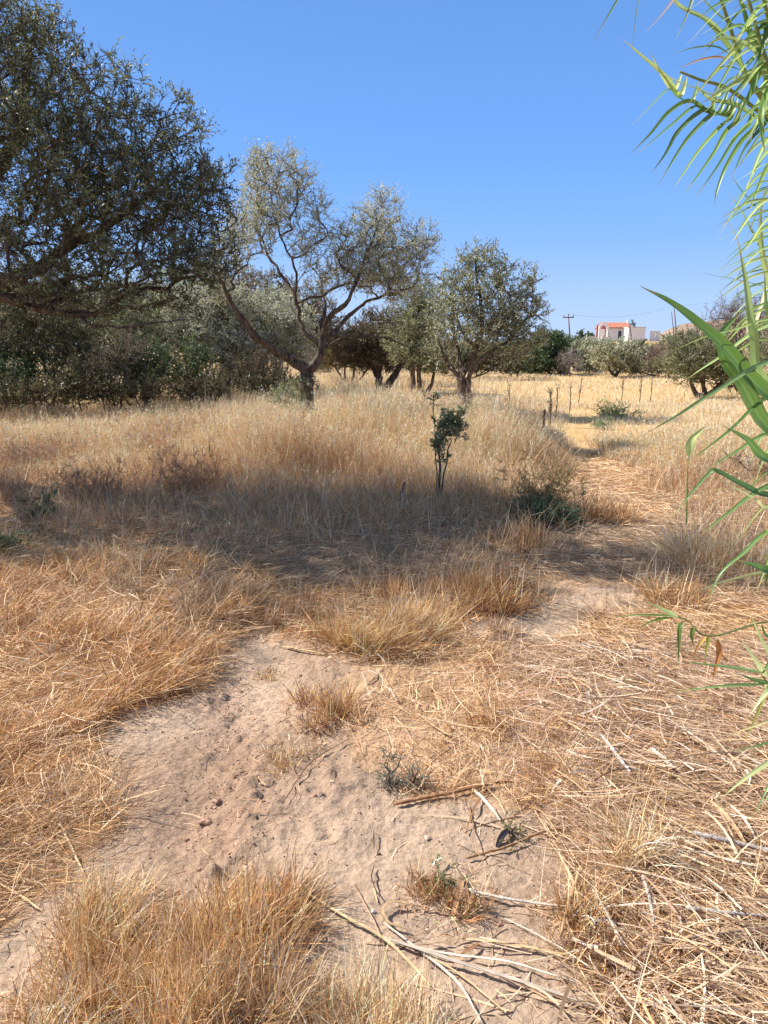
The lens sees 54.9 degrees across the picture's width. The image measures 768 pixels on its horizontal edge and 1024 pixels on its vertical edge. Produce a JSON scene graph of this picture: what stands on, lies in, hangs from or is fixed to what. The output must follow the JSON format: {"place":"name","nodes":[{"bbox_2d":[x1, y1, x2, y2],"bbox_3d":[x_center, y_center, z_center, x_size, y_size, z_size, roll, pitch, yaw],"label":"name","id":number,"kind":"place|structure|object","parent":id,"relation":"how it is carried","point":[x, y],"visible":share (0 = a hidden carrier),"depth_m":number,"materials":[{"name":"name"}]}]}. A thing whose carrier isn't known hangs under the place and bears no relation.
{"place":"outdoors","nodes":[
{"label":"outdoors","id":0,"kind":"place"},
{"bbox_2d":[0,441,672,1023],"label":"dirt path","id":1,"kind":"structure","parent":0,"point":[344,797],"depth_m":2.49,"materials":[{"name":"beige soil"}]},
{"bbox_2d":[0,914,143,1023],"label":"grass tuft","id":2,"kind":"object","parent":1,"relation":"on","point":[56,1008],"visible":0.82,"depth_m":1.79,"materials":[{"name":"plant"}]},
{"bbox_2d":[0,852,203,1023],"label":"grass tuft","id":3,"kind":"object","parent":1,"relation":"on","point":[90,965],"visible":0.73,"depth_m":1.92,"materials":[{"name":"plant"}]},
{"bbox_2d":[23,827,188,980],"bbox_3d":[-0.779,1.075,2.118,0.479,0.262,0.484,0,12,0],"label":"grass tuft","id":4,"kind":"object","parent":1,"relation":"on","point":[86,902],"visible":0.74,"depth_m":2.12,"materials":[{"name":"plant"}]},
{"bbox_2d":[33,930,277,1023],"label":"grass tuft","id":5,"kind":"object","parent":1,"relation":"on","point":[139,1018],"visible":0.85,"depth_m":1.78,"materials":[{"name":"plant"}]},
{"bbox_2d":[66,852,330,1023],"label":"grass tuft","id":6,"kind":"object","parent":1,"relation":"on","point":[251,946],"visible":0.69,"depth_m":1.94,"materials":[{"name":"plant"}]},
{"bbox_2d":[106,846,322,1023],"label":"grass tuft","id":7,"kind":"object","parent":1,"relation":"on","point":[169,915],"visible":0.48,"depth_m":2.06,"materials":[{"name":"plant"}]},
{"bbox_2d":[155,810,353,978],"bbox_3d":[-0.314,1.054,2.103,0.544,0.349,0.477,-11,17,-42],"label":"grass tuft","id":8,"kind":"object","parent":1,"relation":"on","point":[291,901],"visible":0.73,"depth_m":2.11,"materials":[{"name":"plant"}]},
{"bbox_2d":[146,889,364,1023],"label":"grass tuft","id":9,"kind":"object","parent":1,"relation":"on","point":[274,985],"visible":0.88,"depth_m":1.80,"materials":[{"name":"plant"}]},
{"bbox_2d":[257,729,333,779],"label":"grass tuft","id":10,"kind":"object","parent":1,"relation":"on","point":[280,762],"visible":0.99,"depth_m":2.94,"materials":[{"name":"plant"}]},
{"bbox_2d":[262,943,354,1023],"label":"grass tuft","id":11,"kind":"object","parent":1,"relation":"on","point":[328,983],"visible":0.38,"depth_m":1.86,"materials":[{"name":"plant"}]},
{"bbox_2d":[1,577,622,1023],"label":"soil crumbs","id":12,"kind":"object","parent":1,"relation":"on","point":[313,795],"visible":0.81,"depth_m":2.67,"materials":[{"name":"brown soil"}]},
{"bbox_2d":[269,661,384,738],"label":"grass tuft","id":13,"kind":"object","parent":1,"relation":"on","point":[331,703],"visible":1,"depth_m":3.30,"materials":[{"name":"plant"}]},
{"bbox_2d":[255,917,454,1023],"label":"grass tuft","id":14,"kind":"object","parent":1,"relation":"on","point":[354,1000],"visible":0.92,"depth_m":1.80,"materials":[{"name":"plant"}]},
{"bbox_2d":[303,890,430,986],"bbox_3d":[-0.066,1.163,2.067,0.527,0.012,0.035,11,17,41],"label":"fallen stalk","id":15,"kind":"object","parent":1,"relation":"on","point":[404,957],"visible":0.8,"depth_m":2.04,"materials":[{"name":"beige plant"}]},
{"bbox_2d":[373,741,404,781],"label":"wire weed","id":16,"kind":"object","parent":1,"relation":"on","point":[391,757],"visible":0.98,"depth_m":2.78,"materials":[{"name":"green plant"}]},
{"bbox_2d":[314,919,500,1023],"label":"grass tuft","id":17,"kind":"object","parent":1,"relation":"on","point":[416,1013],"visible":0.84,"depth_m":1.79,"materials":[{"name":"plant"}]},
{"bbox_2d":[354,570,481,652],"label":"grass tuft","id":18,"kind":"object","parent":1,"relation":"on","point":[448,625],"visible":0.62,"depth_m":4.29,"materials":[{"name":"plant"}]},
{"bbox_2d":[392,839,506,940],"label":"grass tuft","id":19,"kind":"object","parent":1,"relation":"on","point":[421,887],"visible":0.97,"depth_m":2.18,"materials":[{"name":"plant"}]},
{"bbox_2d":[393,780,511,804],"bbox_3d":[0.258,1.022,2.704,0.470,0.022,0.032,-4,13,-16],"label":"fallen cane","id":20,"kind":"object","parent":1,"relation":"on","point":[406,801],"visible":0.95,"depth_m":2.68,"materials":[{"name":"brown plant"}]},
{"bbox_2d":[374,934,614,1013],"bbox_3d":[0.266,1.192,1.916,0.639,0.016,0.020,5,13,22],"label":"fallen reed leaf","id":21,"kind":"object","parent":1,"relation":"on","point":[457,961],"visible":0.9,"depth_m":1.92,"materials":[{"name":"beige plant"}]},
{"bbox_2d":[419,946,575,982],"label":"fallen stalk","id":22,"kind":"object","parent":1,"relation":"on","point":[482,957],"visible":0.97,"depth_m":1.96,"materials":[{"name":"beige plant"}]},
{"bbox_2d":[476,608,528,642],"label":"grass tuft","id":23,"kind":"object","parent":1,"relation":"on","point":[492,627],"visible":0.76,"depth_m":4.23,"materials":[{"name":"plant"}]},
{"bbox_2d":[468,888,566,906],"bbox_3d":[0.396,1.138,2.182,0.300,0.016,0.045,1,13,6],"label":"fallen cane","id":24,"kind":"object","parent":1,"relation":"on","point":[472,890],"visible":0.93,"depth_m":2.17,"materials":[{"name":"beige plant"}]},
{"bbox_2d":[0,341,767,1023],"bbox_3d":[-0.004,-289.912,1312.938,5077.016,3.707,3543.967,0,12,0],"label":"ground","id":25,"kind":"structure","parent":0,"point":[370,763],"depth_m":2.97,"materials":[{"name":"plant"}]},
{"bbox_2d":[0,362,41,422],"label":"shrub","id":26,"kind":"object","parent":25,"relation":"on","point":[8,395],"visible":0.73,"depth_m":14.86,"materials":[{"name":"green plant"}]},
{"bbox_2d":[0,529,45,555],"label":"green weed","id":27,"kind":"object","parent":25,"relation":"on","point":[7,539],"visible":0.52,"depth_m":5.88,"materials":[{"name":"green plant"}]},
{"bbox_2d":[0,343,64,422],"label":"shrub","id":28,"kind":"object","parent":25,"relation":"on","point":[27,369],"visible":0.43,"depth_m":15.45,"materials":[{"name":"green plant"}]},
{"bbox_2d":[15,484,61,517],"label":"green weed","id":29,"kind":"object","parent":25,"relation":"on","point":[40,508],"visible":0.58,"depth_m":7.00,"materials":[{"name":"green plant"}]},
{"bbox_2d":[0,419,78,470],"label":"dry weed","id":30,"kind":"object","parent":25,"relation":"on","point":[20,451],"visible":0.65,"depth_m":9.76,"materials":[{"name":"plant"}]},
{"bbox_2d":[13,356,100,417],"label":"shrub","id":31,"kind":"object","parent":25,"relation":"on","point":[37,390],"visible":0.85,"depth_m":14.76,"materials":[{"name":"green plant"}]},
{"bbox_2d":[0,261,127,417],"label":"olive tree","id":32,"kind":"object","parent":25,"relation":"on","point":[66,339],"visible":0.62,"depth_m":16.03,"materials":[{"name":"green plant"}]},
{"bbox_2d":[23,347,122,421],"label":"shrub","id":33,"kind":"object","parent":25,"relation":"on","point":[82,390],"visible":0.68,"depth_m":15.20,"materials":[{"name":"green plant"}]},
{"bbox_2d":[46,453,140,505],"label":"dry weed","id":34,"kind":"object","parent":25,"relation":"on","point":[93,485],"visible":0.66,"depth_m":7.59,"materials":[{"name":"plant"}]},
{"bbox_2d":[44,527,176,587],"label":"grass tuft","id":35,"kind":"object","parent":25,"relation":"on","point":[102,556],"visible":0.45,"depth_m":5.33,"materials":[{"name":"plant"}]},
{"bbox_2d":[70,321,161,418],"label":"dead shrub","id":36,"kind":"object","parent":25,"relation":"on","point":[129,349],"visible":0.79,"depth_m":15.59,"materials":[{"name":"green plant"}]},
{"bbox_2d":[29,257,203,383],"bbox_3d":[-8.311,-5.827,23.823,6.324,4.620,3.554,0,12,0],"label":"tree","id":37,"kind":"object","parent":25,"relation":"on","point":[130,274],"visible":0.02,"depth_m":23.23,"materials":[{"name":"green plant"}]},
{"bbox_2d":[0,0,249,330],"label":"olive tree","id":38,"kind":"object","parent":25,"relation":"on","point":[19,134],"visible":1,"depth_m":7.23,"materials":[{"name":"green plant"}]},
{"bbox_2d":[90,366,174,416],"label":"shrub","id":39,"kind":"object","parent":25,"relation":"on","point":[154,389],"visible":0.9,"depth_m":15.71,"materials":[{"name":"green plant"}]},
{"bbox_2d":[89,419,179,458],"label":"dry weed","id":40,"kind":"object","parent":25,"relation":"on","point":[138,434],"visible":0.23,"depth_m":10.66,"materials":[{"name":"plant"}]},
{"bbox_2d":[79,284,190,405],"bbox_3d":[-6.462,-4.180,19.119,2.923,3.438,3.263,0,12,0],"label":"olive tree","id":41,"kind":"object","parent":25,"relation":"on","point":[139,319],"visible":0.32,"depth_m":18.47,"materials":[{"name":"green plant"}]},
{"bbox_2d":[106,327,180,405],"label":"shrub","id":42,"kind":"object","parent":25,"relation":"on","point":[157,363],"visible":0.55,"depth_m":16.61,"materials":[{"name":"green plant"}]},
{"bbox_2d":[88,529,237,595],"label":"grass tuft","id":43,"kind":"object","parent":25,"relation":"on","point":[183,562],"visible":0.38,"depth_m":5.28,"materials":[{"name":"plant"}]},
{"bbox_2d":[142,434,243,494],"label":"dry weed","id":44,"kind":"object","parent":25,"relation":"on","point":[196,473],"visible":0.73,"depth_m":8.24,"materials":[{"name":"plant"}]},
{"bbox_2d":[170,331,220,407],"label":"shrub","id":45,"kind":"object","parent":25,"relation":"on","point":[196,363],"visible":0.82,"depth_m":17.44,"materials":[{"name":"green plant"}]},
{"bbox_2d":[161,364,245,415],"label":"shrub","id":46,"kind":"object","parent":25,"relation":"on","point":[218,382],"visible":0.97,"depth_m":16.83,"materials":[{"name":"green plant"}]},
{"bbox_2d":[147,274,265,397],"bbox_3d":[-4.766,-4.581,19.824,3.437,3.846,3.608,0,12,0],"label":"olive tree","id":47,"kind":"object","parent":25,"relation":"on","point":[216,328],"visible":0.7,"depth_m":19.16,"materials":[{"name":"green plant"}]},
{"bbox_2d":[221,349,295,398],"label":"bush","id":48,"kind":"object","parent":25,"relation":"on","point":[230,364],"visible":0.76,"depth_m":18.11,"materials":[{"name":"green plant"}]},
{"bbox_2d":[236,361,297,400],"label":"shrub","id":49,"kind":"object","parent":25,"relation":"on","point":[266,377],"visible":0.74,"depth_m":18.13,"materials":[{"name":"green plant"}]},
{"bbox_2d":[224,275,327,388],"bbox_3d":[-3.097,-4.768,20.966,3.056,3.711,3.158,0,12,0],"label":"olive tree","id":50,"kind":"object","parent":25,"relation":"on","point":[285,333],"visible":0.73,"depth_m":20.34,"materials":[{"name":"green plant"}]},
{"bbox_2d":[228,593,326,642],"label":"grass tuft","id":51,"kind":"object","parent":25,"relation":"on","point":[281,609],"visible":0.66,"depth_m":4.41,"materials":[{"name":"plant"}]},
{"bbox_2d":[221,264,348,375],"bbox_3d":[-3.934,-6.470,26.189,5.394,4.854,4.069,0,12,0],"label":"tree","id":52,"kind":"object","parent":25,"relation":"on","point":[252,283],"visible":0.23,"depth_m":25.54,"materials":[{"name":"green plant"}]},
{"bbox_2d":[268,372,319,413],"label":"sucker shrub","id":53,"kind":"object","parent":25,"relation":"on","point":[291,393],"visible":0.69,"depth_m":12.12,"materials":[{"name":"green plant"}]},
{"bbox_2d":[183,136,449,416],"bbox_3d":[-1.119,-3.511,12.185,4.396,5.001,1.847,0,12,0],"label":"olive tree","id":54,"kind":"object","parent":25,"relation":"on","point":[368,274],"visible":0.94,"depth_m":11.86,"materials":[{"name":"green plant"}]},
{"bbox_2d":[266,573,366,617],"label":"grass tuft","id":55,"kind":"object","parent":25,"relation":"on","point":[301,596],"visible":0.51,"depth_m":4.73,"materials":[{"name":"plant"}]},
{"bbox_2d":[293,317,433,383],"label":"shrub","id":56,"kind":"object","parent":25,"relation":"on","point":[326,362],"visible":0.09,"depth_m":32.91,"materials":[{"name":"green plant"}]},
{"bbox_2d":[288,583,444,668],"bbox_3d":[-0.091,0.578,4.137,0.891,0.413,0.931,0,12,0],"label":"grass tuft","id":57,"kind":"object","parent":25,"relation":"on","point":[347,636],"visible":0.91,"depth_m":4.03,"materials":[{"name":"plant"}]},
{"bbox_2d":[335,559,427,604],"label":"grass tuft","id":58,"kind":"object","parent":25,"relation":"on","point":[402,583],"visible":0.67,"depth_m":4.93,"materials":[{"name":"plant"}]},
{"bbox_2d":[0,361,767,511],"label":"tall grass","id":59,"kind":"structure","parent":25,"relation":"on","point":[356,420],"depth_m":10.54,"materials":[{"name":"plant"}]},
{"bbox_2d":[326,302,451,392],"bbox_3d":[0.007,-5.798,26.407,4.801,3.522,3.372,0,12,0],"label":"olive tree","id":60,"kind":"object","parent":25,"relation":"on","point":[365,351],"visible":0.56,"depth_m":25.90,"materials":[{"name":"green plant"}]},
{"bbox_2d":[375,269,462,398],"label":"olive tree","id":61,"kind":"object","parent":25,"relation":"on","point":[408,339],"visible":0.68,"depth_m":23.10,"materials":[{"name":"green plant"}]},
{"bbox_2d":[424,391,469,497],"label":"young olive","id":62,"kind":"object","parent":25,"relation":"on","point":[453,426],"visible":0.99,"depth_m":7.73,"materials":[{"name":"green plant"}]},
{"bbox_2d":[376,729,519,811],"bbox_3d":[0.246,0.974,2.874,0.583,0.090,0.593,0,12,0],"label":"grass tuft","id":63,"kind":"object","parent":25,"relation":"on","point":[438,747],"visible":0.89,"depth_m":2.84,"materials":[{"name":"plant"}]},
{"bbox_2d":[408,560,515,623],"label":"grass tuft","id":64,"kind":"object","parent":25,"relation":"on","point":[435,581],"visible":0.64,"depth_m":4.66,"materials":[{"name":"plant"}]},
{"bbox_2d":[425,334,535,378],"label":"shrub","id":65,"kind":"object","parent":25,"relation":"on","point":[465,355],"visible":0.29,"depth_m":38.88,"materials":[{"name":"green plant"}]},
{"bbox_2d":[415,232,555,408],"bbox_3d":[2.369,-4.232,17.233,3.272,4.396,2.446,0,12,0],"label":"olive tree","id":66,"kind":"object","parent":25,"relation":"on","point":[503,316],"visible":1,"depth_m":17.01,"materials":[{"name":"green plant"}]},
{"bbox_2d":[422,546,565,621],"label":"grass tuft","id":67,"kind":"object","parent":25,"relation":"on","point":[502,603],"visible":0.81,"depth_m":4.76,"materials":[{"name":"plant"}]},
{"bbox_2d":[471,509,560,559],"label":"grass tuft","id":68,"kind":"object","parent":25,"relation":"on","point":[534,536],"visible":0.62,"depth_m":5.97,"materials":[{"name":"plant"}]},
{"bbox_2d":[456,695,588,756],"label":"grass tuft","id":69,"kind":"object","parent":25,"relation":"on","point":[501,721],"visible":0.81,"depth_m":3.17,"materials":[{"name":"plant"}]},
{"bbox_2d":[295,541,767,1023],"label":"reed litter","id":70,"kind":"object","parent":25,"relation":"on","point":[704,1006],"visible":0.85,"depth_m":2.29,"materials":[{"name":"beige plant"}]},
{"bbox_2d":[468,739,595,820],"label":"grass tuft","id":71,"kind":"object","parent":25,"relation":"on","point":[539,778],"visible":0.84,"depth_m":2.78,"materials":[{"name":"plant"}]},
{"bbox_2d":[490,447,596,511],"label":"dry weed","id":72,"kind":"object","parent":25,"relation":"on","point":[530,491],"visible":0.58,"depth_m":6.90,"materials":[{"name":"plant"}]},
{"bbox_2d":[514,322,582,374],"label":"shrub","id":73,"kind":"object","parent":25,"relation":"on","point":[545,359],"visible":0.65,"depth_m":43.91,"materials":[{"name":"green plant"}]},
{"bbox_2d":[514,484,586,533],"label":"shrub","id":74,"kind":"object","parent":25,"relation":"on","point":[566,518],"visible":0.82,"depth_m":6.54,"materials":[{"name":"green plant"}]},
{"bbox_2d":[553,347,585,375],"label":"dead shrub","id":75,"kind":"object","parent":25,"relation":"on","point":[569,361],"visible":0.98,"depth_m":43.01,"materials":[{"name":"grey plant"}]},
{"bbox_2d":[509,832,639,937],"bbox_3d":[0.560,1.064,2.137,0.393,0.222,0.288,-7,14,-29],"label":"grass tuft","id":76,"kind":"object","parent":25,"relation":"on","point":[575,904],"visible":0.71,"depth_m":2.14,"materials":[{"name":"plant"}]},
{"bbox_2d":[567,334,607,373],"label":"olive tree","id":77,"kind":"object","parent":25,"relation":"on","point":[582,351],"visible":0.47,"depth_m":45.65,"materials":[{"name":"green plant"}]},
{"bbox_2d":[546,478,652,526],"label":"grass tuft","id":78,"kind":"object","parent":25,"relation":"on","point":[600,508],"visible":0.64,"depth_m":6.91,"materials":[{"name":"plant"}]},
{"bbox_2d":[595,320,631,340],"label":"house","id":79,"kind":"structure","parent":25,"relation":"on","point":[615,331],"depth_m":145.69,"materials":[{"name":"paint"}]},
{"bbox_2d":[581,333,650,377],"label":"olive tree","id":80,"kind":"object","parent":25,"relation":"on","point":[621,354],"visible":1,"depth_m":39.54,"materials":[{"name":"green plant"}]},
{"bbox_2d":[589,391,646,420],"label":"green weed","id":81,"kind":"object","parent":25,"relation":"on","point":[609,410],"visible":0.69,"depth_m":17.07,"materials":[{"name":"green plant"}]},
{"bbox_2d":[520,868,727,1023],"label":"grass tuft","id":82,"kind":"object","parent":25,"relation":"on","point":[605,950],"visible":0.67,"depth_m":1.98,"materials":[{"name":"plant"}]},
{"bbox_2d":[554,748,731,902],"bbox_3d":[0.842,0.940,2.391,0.598,0.361,0.582,-5,14,-23],"label":"grass tuft","id":83,"kind":"object","parent":25,"relation":"on","point":[639,849],"visible":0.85,"depth_m":2.35,"materials":[{"name":"plant"}]},
{"bbox_2d":[617,353,683,377],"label":"shrub","id":84,"kind":"object","parent":25,"relation":"on","point":[636,368],"visible":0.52,"depth_m":39.72,"materials":[{"name":"green plant"}]},
{"bbox_2d":[627,555,731,614],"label":"grass tuft","id":85,"kind":"object","parent":25,"relation":"on","point":[661,592],"visible":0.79,"depth_m":4.75,"materials":[{"name":"plant"}]},
{"bbox_2d":[592,0,767,117],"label":"giant reed","id":86,"kind":"object","parent":25,"relation":"on","point":[716,29],"visible":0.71,"depth_m":2.35,"materials":[{"name":"green plant"}]},
{"bbox_2d":[617,600,767,718],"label":"giant reed","id":87,"kind":"object","parent":25,"relation":"on","point":[693,629],"visible":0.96,"depth_m":3.10,"materials":[{"name":"green plant"}]},
{"bbox_2d":[622,491,767,582],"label":"grass tuft","id":88,"kind":"object","parent":25,"relation":"on","point":[716,545],"visible":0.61,"depth_m":5.58,"materials":[{"name":"plant"}]},
{"bbox_2d":[623,39,767,202],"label":"giant reed","id":89,"kind":"object","parent":25,"relation":"on","point":[731,104],"visible":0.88,"depth_m":2.62,"materials":[{"name":"green plant"}]},
{"bbox_2d":[640,247,767,467],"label":"giant reed","id":90,"kind":"object","parent":25,"relation":"on","point":[749,380],"visible":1,"depth_m":1.86,"materials":[{"name":"green plant"}]},
{"bbox_2d":[650,923,767,945],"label":"fallen cane","id":91,"kind":"object","parent":25,"relation":"on","point":[722,932],"visible":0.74,"depth_m":2.01,"materials":[{"name":"beige plant"}]},
{"bbox_2d":[656,319,763,398],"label":"olive tree","id":92,"kind":"object","parent":25,"relation":"on","point":[698,355],"visible":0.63,"depth_m":24.22,"materials":[{"name":"green plant"}]},
{"bbox_2d":[666,433,767,605],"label":"giant reed","id":93,"kind":"object","parent":25,"relation":"on","point":[759,491],"visible":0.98,"depth_m":2.00,"materials":[{"name":"green plant"}]},
{"bbox_2d":[674,611,767,740],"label":"giant reed","id":94,"kind":"object","parent":25,"relation":"on","point":[763,671],"visible":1,"depth_m":2.52,"materials":[{"name":"green plant"}]},
{"bbox_2d":[684,0,767,121],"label":"giant reed","id":95,"kind":"object","parent":25,"relation":"on","point":[739,48],"visible":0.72,"depth_m":2.32,"materials":[{"name":"green plant"}]},
{"bbox_2d":[698,0,767,152],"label":"giant reed","id":96,"kind":"object","parent":25,"relation":"on","point":[762,42],"visible":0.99,"depth_m":2.24,"materials":[{"name":"green plant"}]},
{"bbox_2d":[698,175,767,338],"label":"giant reed","id":97,"kind":"object","parent":25,"relation":"on","point":[762,297],"visible":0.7,"depth_m":2.54,"materials":[{"name":"green plant"}]},
{"bbox_2d":[699,289,767,394],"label":"tree","id":98,"kind":"object","parent":25,"relation":"on","point":[732,308],"visible":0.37,"depth_m":26.02,"materials":[{"name":"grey plant"}]},
{"bbox_2d":[702,0,767,129],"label":"giant reed","id":99,"kind":"object","parent":25,"relation":"on","point":[745,79],"visible":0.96,"depth_m":2.23,"materials":[{"name":"green plant"}]},
{"bbox_2d":[713,188,767,366],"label":"giant reed","id":100,"kind":"object","parent":25,"relation":"on","point":[755,235],"visible":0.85,"depth_m":2.17,"materials":[{"name":"green plant"}]},
{"bbox_2d":[718,44,767,242],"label":"giant reed","id":101,"kind":"object","parent":25,"relation":"on","point":[762,174],"visible":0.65,"depth_m":2.43,"materials":[{"name":"green plant"}]},
{"bbox_2d":[721,137,767,331],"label":"giant reed","id":102,"kind":"object","parent":25,"relation":"on","point":[764,264],"visible":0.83,"depth_m":2.35,"materials":[{"name":"green plant"}]},
{"bbox_2d":[724,719,767,821],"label":"giant reed","id":103,"kind":"object","parent":25,"relation":"on","point":[760,767],"visible":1,"depth_m":2.11,"materials":[{"name":"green plant"}]},
{"bbox_2d":[0,0,767,348],"label":"sky","id":104,"kind":"structure","parent":0,"point":[504,120],"materials":[{"name":"blue"}]},
{"bbox_2d":[647,316,767,340],"bbox_3d":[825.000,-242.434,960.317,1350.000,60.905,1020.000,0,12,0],"label":"hills","id":105,"kind":"structure","parent":0,"point":[690,326],"depth_m":675.42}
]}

